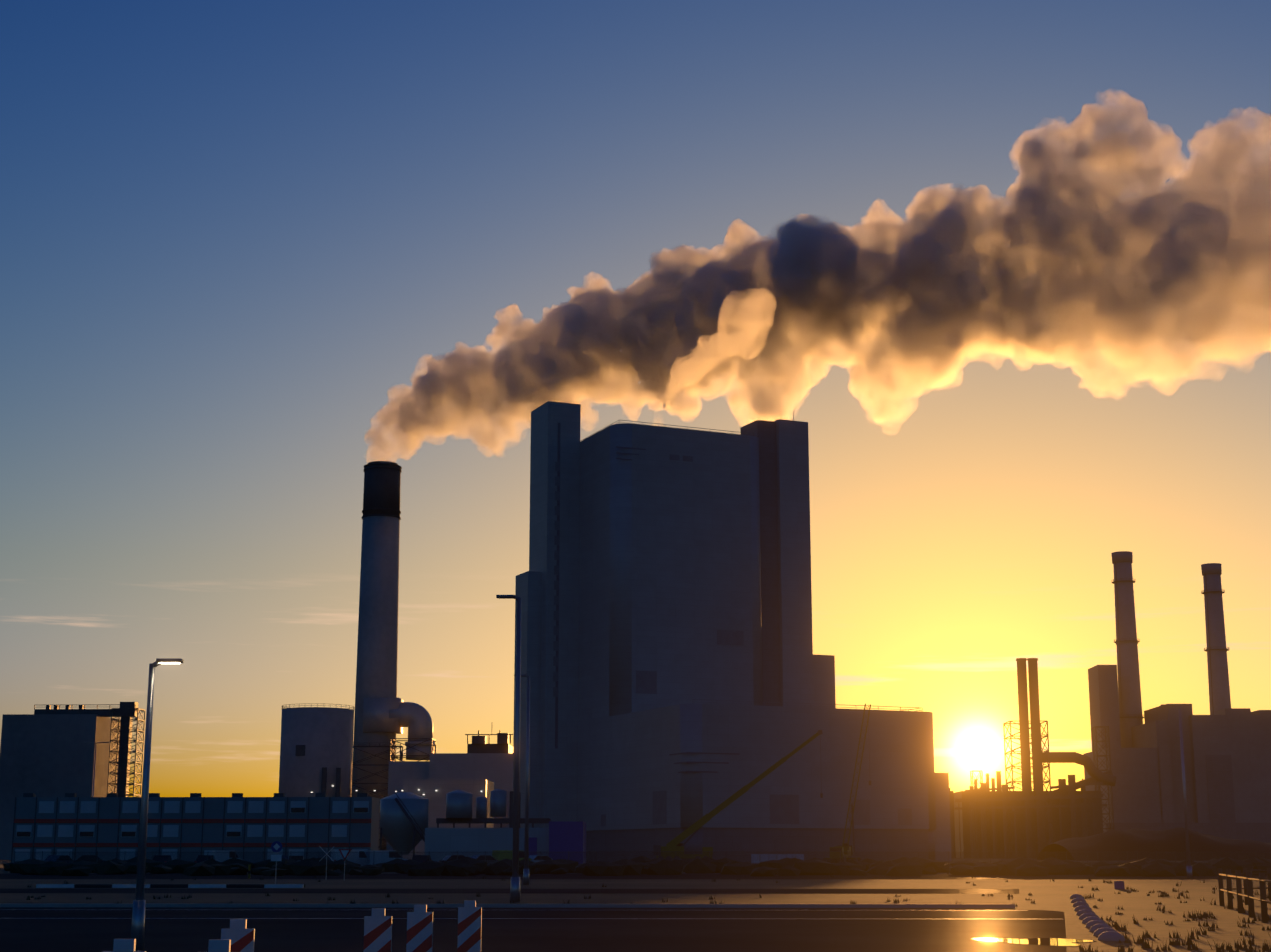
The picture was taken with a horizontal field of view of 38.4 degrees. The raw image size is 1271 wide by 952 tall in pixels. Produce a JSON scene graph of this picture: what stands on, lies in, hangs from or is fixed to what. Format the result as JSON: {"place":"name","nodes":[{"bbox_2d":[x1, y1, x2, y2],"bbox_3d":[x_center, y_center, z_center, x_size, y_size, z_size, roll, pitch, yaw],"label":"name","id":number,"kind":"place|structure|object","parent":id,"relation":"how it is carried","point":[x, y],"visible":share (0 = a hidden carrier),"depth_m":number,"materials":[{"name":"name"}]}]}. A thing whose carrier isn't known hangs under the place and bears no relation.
{"place":"outdoors","nodes":[
{"label":"outdoors","id":0,"kind":"place"},
{"bbox_2d":[0,714,120,859],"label":"building","id":1,"kind":"structure","parent":0,"point":[47,755],"depth_m":598.40,"materials":[{"name":"concrete"}]},
{"bbox_2d":[424,791,585,863],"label":"process buildings","id":2,"kind":"structure","parent":0,"point":[561,839],"depth_m":324.19,"materials":[{"name":"metal"}]},
{"bbox_2d":[0,874,1266,951],"bbox_3d":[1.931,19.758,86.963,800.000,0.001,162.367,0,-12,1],"label":"asphalt road","id":3,"kind":"structure","parent":0,"point":[95,929],"depth_m":45.35,"materials":[{"name":"grey asphalt"}]},
{"bbox_2d":[102,939,145,951],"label":"traffic beacon","id":4,"kind":"object","parent":3,"relation":"on","point":[124,945],"visible":1,"depth_m":10.62,"materials":[{"name":"white paint"}]},
{"bbox_2d":[131,658,182,950],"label":"street lamp","id":5,"kind":"object","parent":3,"relation":"on","point":[138,921],"visible":0.85,"depth_m":33.07,"materials":[{"name":"metal"}]},
{"bbox_2d":[208,940,230,951],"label":"traffic beacon","id":6,"kind":"object","parent":3,"relation":"on","point":[219,946],"visible":1,"depth_m":10.52,"materials":[{"name":"white paint"}]},
{"bbox_2d":[221,919,254,951],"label":"traffic beacon","id":7,"kind":"object","parent":3,"relation":"on","point":[239,935],"visible":1,"depth_m":13.85,"materials":[{"name":"white paint"}]},
{"bbox_2d":[211,918,517,918],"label":"road markings","id":8,"kind":"object","parent":3,"relation":"on","point":[345,918],"visible":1,"depth_m":49.50,"materials":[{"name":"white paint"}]},
{"bbox_2d":[363,908,391,951],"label":"traffic beacon","id":9,"kind":"object","parent":3,"relation":"on","point":[378,930],"visible":1,"depth_m":16.64,"materials":[{"name":"white paint"}]},
{"bbox_2d":[406,905,432,951],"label":"traffic beacon","id":10,"kind":"object","parent":3,"relation":"on","point":[420,928],"visible":1,"depth_m":17.84,"materials":[{"name":"white paint"}]},
{"bbox_2d":[457,900,481,951],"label":"traffic beacon","id":11,"kind":"object","parent":3,"relation":"on","point":[469,924],"visible":1,"depth_m":19.53,"materials":[{"name":"white paint"}]},
{"bbox_2d":[248,841,1124,888],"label":"road signs","id":12,"kind":"object","parent":3,"relation":"on","point":[276,846],"visible":0.92,"depth_m":104.28,"materials":[{"name":"metal"}]},
{"bbox_2d":[976,938,1093,945],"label":"puddle","id":13,"kind":"object","parent":3,"relation":"on","point":[1052,941],"visible":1,"depth_m":36.38,"materials":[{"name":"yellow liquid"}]},
{"bbox_2d":[1160,704,1192,878],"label":"tall lamp","id":14,"kind":"object","parent":3,"relation":"on","point":[1189,872],"visible":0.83,"depth_m":133.44,"materials":[{"name":"metal"}]},
{"bbox_2d":[0,858,1270,951],"bbox_3d":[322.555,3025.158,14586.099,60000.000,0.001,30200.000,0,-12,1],"label":"ground","id":15,"kind":"structure","parent":0,"point":[1056,894],"depth_m":75.91,"materials":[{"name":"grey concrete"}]},
{"bbox_2d":[46,855,71,862],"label":"parked car","id":16,"kind":"object","parent":15,"relation":"on","point":[65,857],"depth_m":209.80,"materials":[{"name":"grey paint"}]},
{"bbox_2d":[75,855,104,862],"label":"parked car","id":17,"kind":"object","parent":15,"relation":"on","point":[92,859],"depth_m":209.96,"materials":[{"name":"paint"}]},
{"bbox_2d":[34,702,145,796],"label":"stair tower","id":18,"kind":"structure","parent":15,"relation":"on","point":[127,712],"depth_m":603.84,"materials":[{"name":"metal"}]},
{"bbox_2d":[82,742,109,796],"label":"car park lamp","id":19,"kind":"object","parent":15,"relation":"on","point":[94,763],"visible":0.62,"depth_m":238.96,"materials":[{"name":"metal"}]},
{"bbox_2d":[153,855,171,861],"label":"parked car","id":20,"kind":"object","parent":15,"relation":"on","point":[156,857],"depth_m":210.66,"materials":[{"name":"paint"}]},
{"bbox_2d":[11,793,379,862],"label":"site office containers","id":21,"kind":"object","parent":15,"relation":"on","point":[71,824],"visible":0.67,"depth_m":222.24,"materials":[{"name":"metal"}]},
{"bbox_2d":[195,855,213,862],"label":"parked car","id":22,"kind":"object","parent":15,"relation":"on","point":[200,858],"depth_m":210.51,"materials":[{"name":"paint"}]},
{"bbox_2d":[204,850,242,861],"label":"van","id":23,"kind":"object","parent":15,"relation":"on","point":[218,856],"visible":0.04,"depth_m":211.83,"materials":[{"name":"white paint"}]},
{"bbox_2d":[14,851,596,864],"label":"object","id":24,"kind":"structure","parent":15,"relation":"on","point":[385,857],"depth_m":202.50,"materials":[{"name":"metal"}]},
{"bbox_2d":[279,704,353,796],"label":"storage tank","id":25,"kind":"object","parent":15,"relation":"on","point":[316,749],"visible":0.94,"depth_m":684.88,"materials":[{"name":"metal"}]},
{"bbox_2d":[335,850,366,865],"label":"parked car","id":26,"kind":"object","parent":15,"relation":"on","point":[359,855],"visible":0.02,"depth_m":209.53,"materials":[{"name":"white paint"}]},
{"bbox_2d":[351,461,401,849],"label":"chimney","id":27,"kind":"object","parent":15,"relation":"on","point":[377,658],"visible":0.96,"depth_m":800.30,"materials":[{"name":"concrete"}]},
{"bbox_2d":[363,698,435,759],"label":"flue duct","id":28,"kind":"object","parent":27,"relation":"on","point":[393,715],"visible":0.96,"depth_m":786.63,"materials":[{"name":"metal"}]},
{"bbox_2d":[366,850,407,864],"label":"van","id":29,"kind":"object","parent":15,"relation":"on","point":[375,855],"depth_m":210.41,"materials":[{"name":"white paint"}]},
{"bbox_2d":[352,738,435,847],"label":"chimney steelwork","id":30,"kind":"object","parent":15,"relation":"on","point":[401,755],"visible":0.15,"depth_m":777.91,"materials":[{"name":"grey metal"}]},
{"bbox_2d":[412,855,432,861],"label":"parked car","id":31,"kind":"object","parent":15,"relation":"on","point":[423,859],"depth_m":208.57,"materials":[{"name":"paint"}]},
{"bbox_2d":[379,789,505,854],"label":"storage tanks","id":32,"kind":"object","parent":15,"relation":"on","point":[403,820],"visible":0.92,"depth_m":391.47,"materials":[{"name":"metal"}]},
{"bbox_2d":[386,744,512,859],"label":"industrial building","id":33,"kind":"structure","parent":15,"relation":"on","point":[476,769],"depth_m":683.07,"materials":[{"name":"grey metal"}]},
{"bbox_2d":[465,730,512,743],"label":"roof plant","id":34,"kind":"object","parent":33,"relation":"on","point":[502,738],"visible":0.94,"depth_m":683.62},
{"bbox_2d":[439,855,464,862],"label":"parked car","id":35,"kind":"object","parent":15,"relation":"on","point":[444,860],"depth_m":211.92,"materials":[{"name":"paint"}]},
{"bbox_2d":[471,855,495,862],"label":"parked car","id":36,"kind":"object","parent":15,"relation":"on","point":[491,858],"depth_m":209.12,"materials":[{"name":"grey paint"}]},
{"bbox_2d":[0,884,1014,907],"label":"kerbs","id":37,"kind":"structure","parent":15,"relation":"on","point":[477,905],"depth_m":59.83,"materials":[{"name":"white paint"}]},
{"bbox_2d":[496,595,520,901],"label":"tall lamp","id":38,"kind":"object","parent":15,"relation":"on","point":[515,889],"visible":0.94,"depth_m":67.62,"materials":[{"name":"metal"}]},
{"bbox_2d":[492,850,531,860],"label":"parked car","id":39,"kind":"object","parent":15,"relation":"on","point":[496,855],"depth_m":210.06,"materials":[{"name":"yellow paint"}]},
{"bbox_2d":[514,674,529,884],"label":"tall lamp","id":40,"kind":"object","parent":15,"relation":"on","point":[526,871],"visible":0.94,"depth_m":106.26,"materials":[{"name":"metal"}]},
{"bbox_2d":[529,855,552,861],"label":"parked car","id":41,"kind":"object","parent":15,"relation":"on","point":[543,857],"depth_m":211.77,"materials":[{"name":"white paint"}]},
{"bbox_2d":[3,856,1270,876],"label":"verge scrub","id":42,"kind":"object","parent":15,"relation":"on","point":[900,866],"visible":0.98,"depth_m":157.27,"materials":[{"name":"green plant"}]},
{"bbox_2d":[24,872,1270,951],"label":"verge grass tufts","id":43,"kind":"object","parent":15,"relation":"on","point":[1205,915],"visible":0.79,"depth_m":44.08,"materials":[{"name":"green plant"}]},
{"bbox_2d":[653,730,822,861],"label":"mobile crane","id":44,"kind":"object","parent":15,"relation":"on","point":[675,844],"visible":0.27,"depth_m":392.27,"materials":[{"name":"yellow paint"}]},
{"bbox_2d":[751,854,803,862],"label":"white stored units","id":45,"kind":"object","parent":15,"relation":"on","point":[772,858],"depth_m":370.30,"materials":[{"name":"paint"}]},
{"bbox_2d":[588,851,978,863],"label":"turbine hall fence","id":46,"kind":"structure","parent":15,"relation":"on","point":[840,856],"depth_m":305.49,"materials":[{"name":"metal"}]},
{"bbox_2d":[823,704,870,862],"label":"mobile crane","id":47,"kind":"object","parent":15,"relation":"on","point":[845,848],"visible":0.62,"depth_m":397.32,"materials":[{"name":"yellow paint"}]},
{"bbox_2d":[949,658,1115,857],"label":"flue tower and ducts","id":48,"kind":"structure","parent":15,"relation":"on","point":[1039,757],"depth_m":893.88,"materials":[{"name":"metal"}]},
{"bbox_2d":[949,562,1228,858],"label":"old plant steelwork","id":49,"kind":"object","parent":15,"relation":"on","point":[1072,785],"visible":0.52,"depth_m":873.23,"materials":[{"name":"metal"}]},
{"bbox_2d":[1070,894,1124,940],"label":"lane separator studs","id":50,"kind":"object","parent":15,"relation":"on","point":[1101,929],"visible":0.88,"depth_m":43.38,"materials":[{"name":"plastic"}]},
{"bbox_2d":[979,851,1270,862],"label":"site fence","id":51,"kind":"object","parent":15,"relation":"on","point":[1107,858],"visible":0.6,"depth_m":346.26,"materials":[{"name":"metal"}]},
{"bbox_2d":[1037,827,1270,860],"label":"coal stockpile","id":52,"kind":"object","parent":15,"relation":"on","point":[1138,841],"visible":0.83,"depth_m":555.34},
{"bbox_2d":[1084,665,1270,842],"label":"industrial building","id":53,"kind":"structure","parent":15,"relation":"on","point":[1227,757],"depth_m":973.30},
{"bbox_2d":[1111,551,1142,747],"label":"smokestack","id":54,"kind":"object","parent":53,"relation":"on","point":[1129,688],"visible":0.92,"depth_m":1041.12,"materials":[{"name":"concrete"}]},
{"bbox_2d":[1201,563,1230,714],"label":"smokestack","id":55,"kind":"object","parent":15,"relation":"on","point":[1220,688],"visible":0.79,"depth_m":1051.65,"materials":[{"name":"concrete"}]},
{"bbox_2d":[1218,868,1270,922],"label":"timber fence","id":56,"kind":"object","parent":15,"relation":"on","point":[1248,888],"visible":0.96,"depth_m":54.42,"materials":[{"name":"brown wood"}]},
{"bbox_2d":[0,0,1270,796],"label":"sky","id":57,"kind":"structure","parent":0,"point":[1005,265],"materials":[{"name":"blue"}]},
{"bbox_2d":[513,401,951,861],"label":"boiler house","id":58,"kind":"structure","parent":0,"point":[668,568],"depth_m":492.69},
{"bbox_2d":[553,393,921,825],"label":"facade details","id":59,"kind":"object","parent":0,"point":[784,809],"visible":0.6,"depth_m":456.90,"materials":[{"name":"grey metal"}]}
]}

